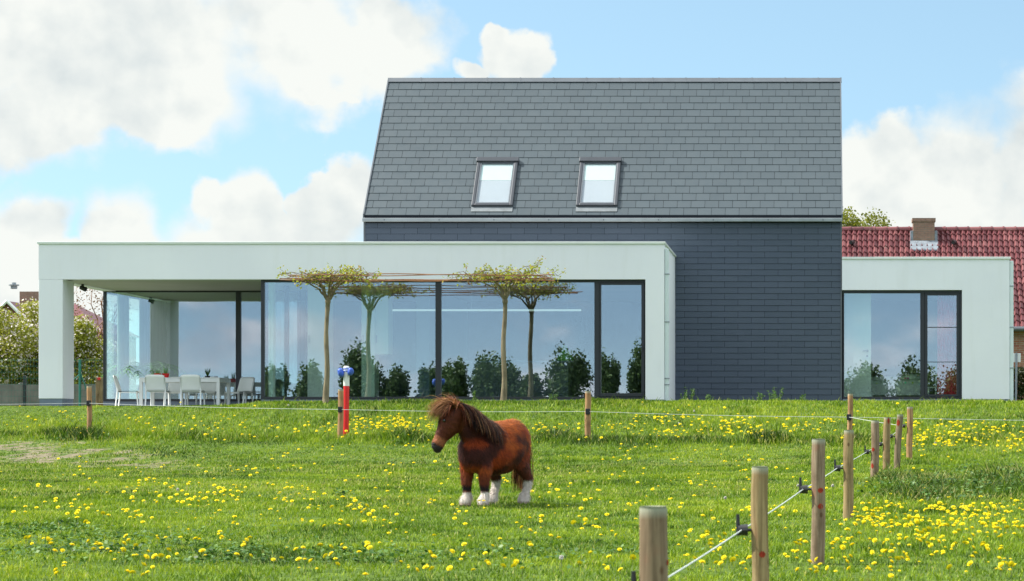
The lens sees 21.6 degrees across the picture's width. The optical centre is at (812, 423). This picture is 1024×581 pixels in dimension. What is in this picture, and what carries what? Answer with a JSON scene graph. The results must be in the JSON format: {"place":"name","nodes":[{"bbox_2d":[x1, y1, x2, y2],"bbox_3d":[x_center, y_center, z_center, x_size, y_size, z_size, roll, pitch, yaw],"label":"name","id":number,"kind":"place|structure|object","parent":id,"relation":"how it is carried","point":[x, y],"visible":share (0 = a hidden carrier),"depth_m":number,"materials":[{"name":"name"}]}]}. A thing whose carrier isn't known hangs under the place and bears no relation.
{"place":"outdoors","nodes":[
{"label":"outdoors","id":0,"kind":"place"},
{"bbox_2d":[0,395,1023,580],"bbox_3d":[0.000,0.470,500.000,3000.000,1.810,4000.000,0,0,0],"label":"meadow ground","id":1,"kind":"structure","parent":0,"point":[28,455],"depth_m":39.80,"materials":[{"name":"green plant"}]},
{"bbox_2d":[0,303,38,383],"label":"blossom tree","id":2,"kind":"object","parent":1,"relation":"on","point":[11,348],"visible":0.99,"depth_m":73.79,"materials":[{"name":"green plant"}]},
{"bbox_2d":[1,314,38,384],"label":"blossom tree","id":3,"kind":"object","parent":1,"relation":"on","point":[32,371],"visible":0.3,"depth_m":75.51,"materials":[{"name":"green plant"}]},
{"bbox_2d":[23,376,25,405],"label":"dark fence post","id":4,"kind":"object","parent":1,"relation":"on","point":[24,390],"visible":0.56,"depth_m":67.00,"materials":[{"name":"black plastic"}]},
{"bbox_2d":[14,297,76,383],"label":"blossom tree","id":5,"kind":"object","parent":1,"relation":"on","point":[32,310],"visible":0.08,"depth_m":76.41,"materials":[{"name":"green plant"}]},
{"bbox_2d":[14,358,91,405],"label":"fence","id":6,"kind":"object","parent":1,"relation":"on","point":[27,380],"visible":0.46,"depth_m":66.10,"materials":[{"name":"grey"}]},
{"bbox_2d":[0,382,138,405],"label":"concrete fence","id":7,"kind":"object","parent":1,"relation":"on","point":[6,394],"visible":0.22,"depth_m":69.00,"materials":[{"name":"grey concrete"}]},
{"bbox_2d":[0,282,138,384],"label":"neighbour house","id":8,"kind":"structure","parent":1,"relation":"on","point":[12,306],"depth_m":114.57,"materials":[{"name":"brick"}]},
{"bbox_2d":[74,359,86,405],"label":"green fence post","id":9,"kind":"object","parent":1,"relation":"on","point":[80,375],"visible":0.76,"depth_m":65.98,"materials":[{"name":"green metal"}]},
{"bbox_2d":[86,386,91,430],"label":"fence post","id":10,"kind":"object","parent":1,"relation":"on","point":[89,404],"visible":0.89,"depth_m":52.96,"materials":[{"name":"orange wood"}]},
{"bbox_2d":[0,403,1023,420],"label":"fence wire","id":11,"kind":"object","parent":10,"relation":"attached to","point":[558,411],"visible":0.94,"depth_m":49.37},
{"bbox_2d":[74,314,116,383],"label":"blossom tree","id":12,"kind":"object","parent":1,"relation":"on","point":[86,348],"visible":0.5,"depth_m":74.43,"materials":[{"name":"green plant"}]},
{"bbox_2d":[96,377,102,405],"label":"old wooden post","id":13,"kind":"object","parent":1,"relation":"on","point":[99,389],"visible":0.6,"depth_m":64.45,"materials":[{"name":"brown wood"}]},
{"bbox_2d":[74,286,137,355],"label":"bare tree","id":14,"kind":"object","parent":1,"relation":"on","point":[112,319],"visible":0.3,"depth_m":83.80,"materials":[{"name":"orange plant"}]},
{"bbox_2d":[276,264,382,402],"bbox_3d":[-9.894,-1.855,54.971,2.264,2.964,2.119,0,0,0],"label":"plane tree","id":15,"kind":"object","parent":1,"relation":"on","point":[328,296],"visible":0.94,"depth_m":54.94,"materials":[{"name":"green plant"}]},
{"bbox_2d":[279,279,486,281],"bbox_3d":[-8.318,-2.992,55.602,5.742,0.051,0.043,0,0,0],"label":"training rod","id":16,"kind":"object","parent":15,"relation":"attached to","point":[385,280],"visible":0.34,"depth_m":55.60,"materials":[{"name":"brown wood"}]},
{"bbox_2d":[280,277,550,281],"bbox_3d":[-8.174,-2.956,54.498,5.587,0.095,0.045,0,0,0],"label":"training rod","id":17,"kind":"object","parent":15,"relation":"attached to","point":[417,280],"visible":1,"depth_m":54.48,"materials":[{"name":"brown wood"}]},
{"bbox_2d":[286,279,554,280],"bbox_3d":[-8.131,-2.961,54.899,5.586,0.047,0.060,0,0,0],"label":"training rod","id":18,"kind":"object","parent":15,"relation":"attached to","point":[422,279],"visible":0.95,"depth_m":54.88,"materials":[{"name":"brown wood"}]},
{"bbox_2d":[301,278,553,279],"bbox_3d":[-8.258,-3.034,55.900,5.646,0.063,0.061,0,0,0],"label":"training rod","id":19,"kind":"object","parent":15,"relation":"attached to","point":[450,279],"visible":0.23,"depth_m":55.91,"materials":[{"name":"brown wood"}]},
{"bbox_2d":[337,389,343,438],"bbox_3d":[-9.019,-0.125,50.582,0.124,1.046,0.152,0,0,0],"label":"fence post","id":20,"kind":"object","parent":1,"relation":"on","point":[340,410],"visible":0.92,"depth_m":50.55,"materials":[{"name":"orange wood"}]},
{"bbox_2d":[337,366,353,434],"bbox_3d":[-9.030,-0.394,51.251,0.308,1.425,0.243,0,0,0],"label":"marker post","id":21,"kind":"object","parent":1,"relation":"on","point":[346,372],"visible":1,"depth_m":51.25,"materials":[{"name":"red plastic"}]},
{"bbox_2d":[446,565,452,573],"bbox_3d":[-2.608,1.063,19.023,0.050,0.086,0.036,0,0,0],"label":"dandelion","id":22,"kind":"object","parent":1,"relation":"on","point":[450,567],"visible":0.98,"depth_m":19.02,"materials":[{"name":"yellow plant"}]},
{"bbox_2d":[422,392,534,506],"bbox_3d":[-3.690,0.311,30.035,0.671,1.320,1.671,0,0,41],"label":"pony","id":23,"kind":"object","parent":1,"relation":"on","point":[488,451],"visible":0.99,"depth_m":29.76,"materials":[{"name":"fur"}]},
{"bbox_2d":[442,255,565,400],"bbox_3d":[-6.413,-1.926,55.045,2.430,3.116,2.107,0,0,0],"label":"plane tree","id":24,"kind":"object","parent":1,"relation":"on","point":[533,271],"visible":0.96,"depth_m":54.95,"materials":[{"name":"green plant"}]},
{"bbox_2d":[289,273,546,276],"bbox_3d":[-8.231,-3.089,55.297,5.377,0.076,0.051,0,0,0],"label":"training rod","id":25,"kind":"object","parent":24,"relation":"attached to","point":[398,273],"visible":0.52,"depth_m":55.28,"materials":[{"name":"brown wood"}]},
{"bbox_2d":[287,274,552,275],"bbox_3d":[-8.012,-3.021,54.103,5.424,0.044,0.049,0,0,0],"label":"training rod","id":26,"kind":"object","parent":24,"relation":"attached to","point":[420,275],"visible":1,"depth_m":54.10,"materials":[{"name":"brown wood"}]},
{"bbox_2d":[0,433,1023,574],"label":"clover","id":27,"kind":"object","parent":1,"relation":"on","point":[136,548],"visible":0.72,"depth_m":21.60,"materials":[{"name":"green plant"}]},
{"bbox_2d":[0,402,1023,571],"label":"dandelions","id":28,"kind":"object","parent":1,"relation":"on","point":[606,514],"visible":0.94,"depth_m":31.13,"materials":[{"name":"yellow plant"}]},
{"bbox_2d":[511,563,516,577],"bbox_3d":[-2.086,1.035,18.507,0.042,0.123,0.044,0,0,0],"label":"dandelion","id":29,"kind":"object","parent":1,"relation":"on","point":[513,565],"visible":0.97,"depth_m":18.50,"materials":[{"name":"yellow plant"}]},
{"bbox_2d":[37,77,1013,405],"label":"modern house","id":30,"kind":"structure","parent":1,"relation":"on","point":[681,233],"depth_m":62.26,"materials":[{"name":"tile"}]},
{"bbox_2d":[79,284,86,291],"bbox_3d":[-16.406,-3.041,59.585,0.168,0.173,0.110,0,0,13],"label":"ceiling spot","id":31,"kind":"object","parent":30,"relation":"attached to","point":[82,287],"visible":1,"depth_m":59.56,"materials":[{"name":"black plastic"}]},
{"bbox_2d":[117,293,128,398],"bbox_3d":[-16.520,-1.827,63.450,0.080,2.535,0.900,0,0,0],"label":"curtain","id":32,"kind":"object","parent":30,"relation":"hanging from","point":[123,329],"visible":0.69,"depth_m":63.38,"materials":[{"name":"white fabric"}]},
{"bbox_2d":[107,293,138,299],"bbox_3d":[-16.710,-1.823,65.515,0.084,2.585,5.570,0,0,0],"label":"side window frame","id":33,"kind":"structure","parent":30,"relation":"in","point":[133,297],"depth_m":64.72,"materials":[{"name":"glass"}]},
{"bbox_2d":[113,375,138,405],"bbox_3d":[-15.326,-0.674,59.195,0.596,0.782,0.467,0,0,-6],"label":"terrace chair","id":34,"kind":"object","parent":30,"relation":"on","point":[117,384],"visible":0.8,"depth_m":59.05,"materials":[{"name":"white plastic"}]},
{"bbox_2d":[102,361,186,398],"bbox_3d":[-15.990,-1.004,63.441,2.115,0.948,2.142,0,0,0],"label":"potted palm","id":35,"kind":"object","parent":30,"relation":"on","point":[142,372],"visible":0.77,"depth_m":63.24,"materials":[{"name":"green plant"}]},
{"bbox_2d":[139,297,166,398],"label":"curtain","id":36,"kind":"object","parent":30,"relation":"hanging from","point":[152,330],"visible":0.66,"depth_m":66.29,"materials":[{"name":"white fabric"}]},
{"bbox_2d":[145,375,170,405],"bbox_3d":[-14.441,-0.674,58.401,0.467,0.782,0.596,0,0,0],"label":"terrace chair","id":37,"kind":"object","parent":30,"relation":"on","point":[155,383],"visible":0.95,"depth_m":58.19,"materials":[{"name":"white plastic"}]},
{"bbox_2d":[163,377,188,405],"bbox_3d":[-14.546,-0.674,60.549,0.467,0.782,0.596,0,0,0],"label":"terrace chair","id":38,"kind":"object","parent":30,"relation":"on","point":[173,388],"visible":0.39,"depth_m":60.73,"materials":[{"name":"white plastic"}]},
{"bbox_2d":[139,378,229,405],"bbox_3d":[-14.045,-0.647,59.300,1.789,0.725,1.100,0,0,0],"label":"terrace table","id":39,"kind":"object","parent":30,"relation":"on","point":[217,381],"visible":0.69,"depth_m":58.76,"materials":[{"name":"white plastic"}]},
{"bbox_2d":[162,366,168,377],"bbox_3d":[-14.456,-1.147,59.200,0.162,0.275,0.164,0,0,0],"label":"flower pot","id":40,"kind":"object","parent":39,"relation":"on","point":[166,374],"visible":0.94,"depth_m":59.16,"materials":[{"name":"red ceramic"}]},
{"bbox_2d":[205,368,210,377],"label":"aloe plant","id":41,"kind":"object","parent":39,"relation":"on","point":[207,374],"visible":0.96,"depth_m":59.48,"materials":[{"name":"green plant"}]},
{"bbox_2d":[180,375,204,404],"bbox_3d":[-13.672,-0.674,58.401,0.467,0.782,0.596,0,0,-2],"label":"terrace chair","id":42,"kind":"object","parent":30,"relation":"on","point":[190,383],"visible":0.92,"depth_m":58.19,"materials":[{"name":"white plastic"}]},
{"bbox_2d":[103,291,300,400],"bbox_3d":[-14.437,-1.828,62.660,4.662,2.628,0.120,0,0,0],"label":"recessed window frame","id":43,"kind":"structure","parent":30,"relation":"in","point":[238,293],"depth_m":62.59,"materials":[{"name":"black metal"}]},
{"bbox_2d":[195,377,218,404],"bbox_3d":[-13.816,-0.674,60.549,0.467,0.782,0.596,0,0,0],"label":"terrace chair","id":44,"kind":"object","parent":30,"relation":"on","point":[208,388],"visible":0.46,"depth_m":60.74,"materials":[{"name":"white plastic"}]},
{"bbox_2d":[224,377,254,404],"bbox_3d":[-13.176,-0.674,60.942,0.467,0.782,0.596,0,0,30],"label":"terrace chair","id":45,"kind":"object","parent":30,"relation":"on","point":[246,384],"visible":0.84,"depth_m":61.10,"materials":[{"name":"white plastic"}]},
{"bbox_2d":[242,375,268,403],"bbox_3d":[-12.448,-0.674,59.304,0.596,0.782,0.467,0,0,-5],"label":"terrace chair","id":46,"kind":"object","parent":30,"relation":"on","point":[245,394],"visible":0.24,"depth_m":59.20,"materials":[{"name":"white plastic"}]},
{"bbox_2d":[269,283,274,396],"bbox_3d":[-11.940,-1.827,58.500,0.150,2.595,0.150,0,0,0],"label":"white curtain","id":47,"kind":"object","parent":30,"relation":"hanging from","point":[271,339],"visible":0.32,"depth_m":58.43,"materials":[{"name":"white fabric"}]},
{"bbox_2d":[265,283,307,396],"bbox_3d":[-11.920,-1.818,60.125,0.100,2.595,4.930,0,0,0],"label":"side window frame","id":48,"kind":"structure","parent":30,"relation":"in","point":[286,288],"depth_m":60.01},
{"bbox_2d":[285,384,307,396],"bbox_3d":[-11.531,-0.735,60.110,0.724,0.310,0.980,0,0,0],"label":"sofa","id":49,"kind":"object","parent":30,"relation":"on","point":[296,390],"visible":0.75,"depth_m":59.62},
{"bbox_2d":[308,285,332,396],"bbox_3d":[-11.075,-1.833,59.585,0.465,2.523,0.630,0,0,0],"label":"tall cupboard","id":50,"kind":"object","parent":30,"relation":"on","point":[316,321],"visible":0.68,"depth_m":59.30,"materials":[{"name":"metal"}]},
{"bbox_2d":[361,285,378,396],"bbox_3d":[-9.970,-1.834,59.685,0.296,2.522,0.630,0,0,0],"label":"tall cupboard","id":51,"kind":"object","parent":30,"relation":"on","point":[369,372],"visible":0.82,"depth_m":59.40,"materials":[{"name":"metal"}]},
{"bbox_2d":[375,285,391,354],"bbox_3d":[-9.682,-2.319,59.785,0.296,1.552,0.630,0,0,0],"label":"tall cupboard","id":52,"kind":"object","parent":30,"relation":"on","point":[383,319],"visible":1,"depth_m":59.50,"materials":[{"name":"metal"}]},
{"bbox_2d":[261,280,644,398],"bbox_3d":[-7.792,-1.814,57.590,8.384,2.597,0.120,0,0,0],"label":"window frame","id":53,"kind":"structure","parent":30,"relation":"in","point":[438,285],"depth_m":57.52,"materials":[{"name":"black metal"}]},
{"bbox_2d":[392,286,580,310],"bbox_3d":[-7.692,-2.841,60.515,4.806,0.567,0.070,0,0,0],"label":"linear pendant lamp","id":54,"kind":"object","parent":30,"relation":"hanging from","point":[471,309],"visible":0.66,"depth_m":60.48,"materials":[{"name":"metal"}]},
{"bbox_2d":[471,157,518,211],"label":"roof window","id":55,"kind":"structure","parent":30,"relation":"in","point":[495,177],"depth_m":62.72,"materials":[{"name":"glass"}]},
{"bbox_2d":[465,361,573,396],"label":"kitchen island","id":56,"kind":"structure","parent":30,"relation":"on","point":[536,378],"depth_m":60.70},
{"bbox_2d":[557,345,573,360],"bbox_3d":[-5.710,-1.612,61.100,0.400,0.360,0.400,0,0,0],"label":"green vase","id":57,"kind":"object","parent":56,"relation":"on","point":[565,354],"visible":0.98,"depth_m":60.98,"materials":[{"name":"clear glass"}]},
{"bbox_2d":[576,157,621,211],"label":"roof window","id":58,"kind":"structure","parent":30,"relation":"in","point":[599,177],"depth_m":62.72,"materials":[{"name":"glass"}]},
{"bbox_2d":[600,282,644,396],"bbox_3d":[-4.140,-1.815,57.540,0.973,2.482,0.140,0,0,0],"label":"sliding door","id":59,"kind":"structure","parent":30,"relation":"in","point":[642,394],"depth_m":57.51,"materials":[{"name":"black glass"}]},
{"bbox_2d":[871,374,919,396],"bbox_3d":[2.055,-0.865,64.060,1.351,0.630,1.000,0,0,0],"label":"bed","id":60,"kind":"object","parent":30,"relation":"on","point":[908,385],"visible":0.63,"depth_m":63.60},
{"bbox_2d":[843,290,961,398],"bbox_3d":[2.096,-1.836,62.110,2.791,2.551,0.120,0,0,0],"label":"annex window frame","id":61,"kind":"structure","parent":30,"relation":"in","point":[922,292],"depth_m":62.05,"materials":[{"name":"black metal"}]},
{"bbox_2d":[928,374,935,393],"bbox_3d":[2.818,-0.850,62.725,0.205,0.600,0.250,0,0,0],"label":"child chair","id":62,"kind":"object","parent":30,"relation":"on","point":[933,387],"visible":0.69,"depth_m":62.61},
{"bbox_2d":[559,555,563,570],"bbox_3d":[-1.838,1.028,19.380,0.038,0.129,0.038,0,0,0],"label":"dandelion clock","id":63,"kind":"object","parent":1,"relation":"on","point":[561,558],"visible":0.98,"depth_m":19.38,"materials":[{"name":"white plant"}]},
{"bbox_2d":[585,391,590,437],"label":"fence post","id":64,"kind":"object","parent":1,"relation":"on","point":[587,413],"visible":0.91,"depth_m":49.35,"materials":[{"name":"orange wood"}]},
{"bbox_2d":[629,554,635,559],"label":"dandelion","id":65,"kind":"object","parent":1,"relation":"on","point":[632,556],"visible":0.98,"depth_m":19.36,"materials":[{"name":"yellow plant"}]},
{"bbox_2d":[631,506,668,580],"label":"fence post","id":66,"kind":"object","parent":1,"relation":"on","point":[653,548],"visible":1,"depth_m":10.05,"materials":[{"name":"brown wood"}]},
{"bbox_2d":[668,417,894,577],"bbox_3d":[0.390,0.322,26.196,0.994,0.869,44.447,0,0,2],"label":"fence wire","id":67,"kind":"object","parent":66,"relation":"attached to","point":[674,573],"visible":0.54,"depth_m":14.01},
{"bbox_2d":[684,385,694,399],"bbox_3d":[-2.589,-0.598,55.774,0.238,0.398,0.200,0,0,0],"label":"weed plant","id":68,"kind":"object","parent":1,"relation":"on","point":[692,394],"visible":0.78,"depth_m":55.77,"materials":[{"name":"green plant"}]},
{"bbox_2d":[736,466,768,580],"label":"fence post","id":69,"kind":"object","parent":1,"relation":"on","point":[758,529],"visible":1,"depth_m":14.96,"materials":[{"name":"brown wood"}]},
{"bbox_2d":[766,390,776,399],"bbox_3d":[-0.867,-0.553,55.614,0.218,0.301,0.184,0,0,0],"label":"weed plant","id":70,"kind":"object","parent":1,"relation":"on","point":[773,395],"visible":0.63,"depth_m":55.61,"materials":[{"name":"green plant"}]},
{"bbox_2d":[774,387,783,400],"bbox_3d":[-0.735,-0.586,55.795,0.271,0.363,0.158,0,0,30],"label":"weed plant","id":71,"kind":"object","parent":1,"relation":"on","point":[779,394],"visible":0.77,"depth_m":55.78,"materials":[{"name":"green plant"}]},
{"bbox_2d":[799,439,825,563],"bbox_3d":[-0.004,0.640,20.000,0.201,1.045,0.110,0,0,0],"label":"fence post","id":72,"kind":"object","parent":1,"relation":"on","point":[817,488],"visible":0.91,"depth_m":19.96,"materials":[{"name":"brown wood"}]},
{"bbox_2d":[840,544,845,558],"bbox_3d":[0.231,0.997,20.410,0.052,0.127,0.036,0,0,0],"label":"dandelion","id":73,"kind":"object","parent":1,"relation":"on","point":[842,547],"visible":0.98,"depth_m":20.41,"materials":[{"name":"yellow plant"}]},
{"bbox_2d":[834,430,853,518],"bbox_3d":[0.317,0.573,27.000,0.202,1.006,0.110,0,0,0],"label":"fence post","id":74,"kind":"object","parent":1,"relation":"on","point":[848,487],"visible":0.89,"depth_m":26.96,"materials":[{"name":"brown wood"}]},
{"bbox_2d":[847,394,852,429],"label":"fence post","id":75,"kind":"object","parent":1,"relation":"on","point":[850,413],"visible":0.78,"depth_m":48.45,"materials":[{"name":"orange wood"}]},
{"bbox_2d":[842,206,871,226],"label":"spring tree","id":76,"kind":"object","parent":1,"relation":"on","point":[852,222],"visible":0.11,"depth_m":95.90,"materials":[{"name":"green plant"}]},
{"bbox_2d":[864,420,878,477],"bbox_3d":[0.826,0.447,37.001,0.210,0.971,0.120,0,0,0],"label":"fence post","id":77,"kind":"object","parent":1,"relation":"on","point":[874,451],"visible":0.82,"depth_m":36.95,"materials":[{"name":"brown wood"}]},
{"bbox_2d":[856,207,893,226],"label":"spring tree","id":78,"kind":"object","parent":1,"relation":"on","point":[877,223],"visible":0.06,"depth_m":97.75,"materials":[{"name":"green plant"}]},
{"bbox_2d":[879,417,890,469],"bbox_3d":[1.094,0.405,40.501,0.201,0.994,0.119,0,0,0],"label":"fence post","id":79,"kind":"object","parent":1,"relation":"on","point":[886,438],"visible":0.8,"depth_m":40.45,"materials":[{"name":"brown wood"}]},
{"bbox_2d":[890,414,902,468],"bbox_3d":[1.335,0.347,42.501,0.237,0.976,0.112,0,0,0],"label":"fence post","id":80,"kind":"object","parent":1,"relation":"on","point":[898,436],"visible":0.84,"depth_m":42.46,"materials":[{"name":"grey wood"}]},
{"bbox_2d":[894,556,900,568],"bbox_3d":[0.622,1.029,19.374,0.054,0.118,0.047,0,0,0],"label":"dandelion","id":81,"kind":"object","parent":1,"relation":"on","point":[897,558],"visible":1,"depth_m":19.37,"materials":[{"name":"yellow plant"}]},
{"bbox_2d":[902,407,912,458],"bbox_3d":[1.602,0.219,45.001,0.204,0.995,0.111,0,0,0],"label":"fence post","id":82,"kind":"object","parent":1,"relation":"on","point":[909,437],"visible":0.85,"depth_m":44.96,"materials":[{"name":"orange wood"}]},
{"bbox_2d":[842,218,1023,399],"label":"brick farmhouse","id":83,"kind":"object","parent":1,"relation":"on","point":[923,237],"visible":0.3,"depth_m":82.63,"materials":[{"name":"brick"},{"name":"red clay roof tiles"}]},
{"bbox_2d":[1008,562,1013,575],"bbox_3d":[1.416,1.045,18.892,0.054,0.120,0.034,0,0,-35],"label":"dandelion","id":84,"kind":"object","parent":1,"relation":"on","point":[1011,564],"visible":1,"depth_m":18.89,"materials":[{"name":"yellow plant"}]},
{"bbox_2d":[1013,353,1020,400],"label":"sign post","id":85,"kind":"object","parent":1,"relation":"on","point":[1016,358],"visible":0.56,"depth_m":65.98,"materials":[{"name":"metal"}]},
{"bbox_2d":[1013,366,1023,401],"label":"hedge","id":86,"kind":"object","parent":1,"relation":"on","point":[1020,386],"visible":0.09,"depth_m":69.60,"materials":[{"name":"green plant"}]},
{"bbox_2d":[0,0,1023,384],"label":"sky","id":87,"kind":"structure","parent":0,"point":[121,120],"materials":[{"name":"blue"}]},
{"bbox_2d":[844,293,870,396],"bbox_3d":[1.058,-1.836,62.669,0.643,2.552,0.122,0,0,0],"label":"interior door","id":88,"kind":"structure","parent":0,"point":[857,344],"depth_m":62.68,"materials":[{"name":"metal"}]},
{"bbox_2d":[844,293,870,396],"bbox_3d":[1.059,-1.836,62.705,0.643,2.552,0.050,0,0,0],"label":"door leaf","id":89,"kind":"structure","parent":88,"relation":"in","point":[857,306],"depth_m":62.69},
{"bbox_2d":[937,296,955,393],"bbox_3d":[3.181,-1.851,62.350,0.498,2.522,0.080,0,0,0],"label":"window pane","id":90,"kind":"structure","parent":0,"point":[946,350],"depth_m":62.36,"materials":[{"name":"clear glass"}]}
]}

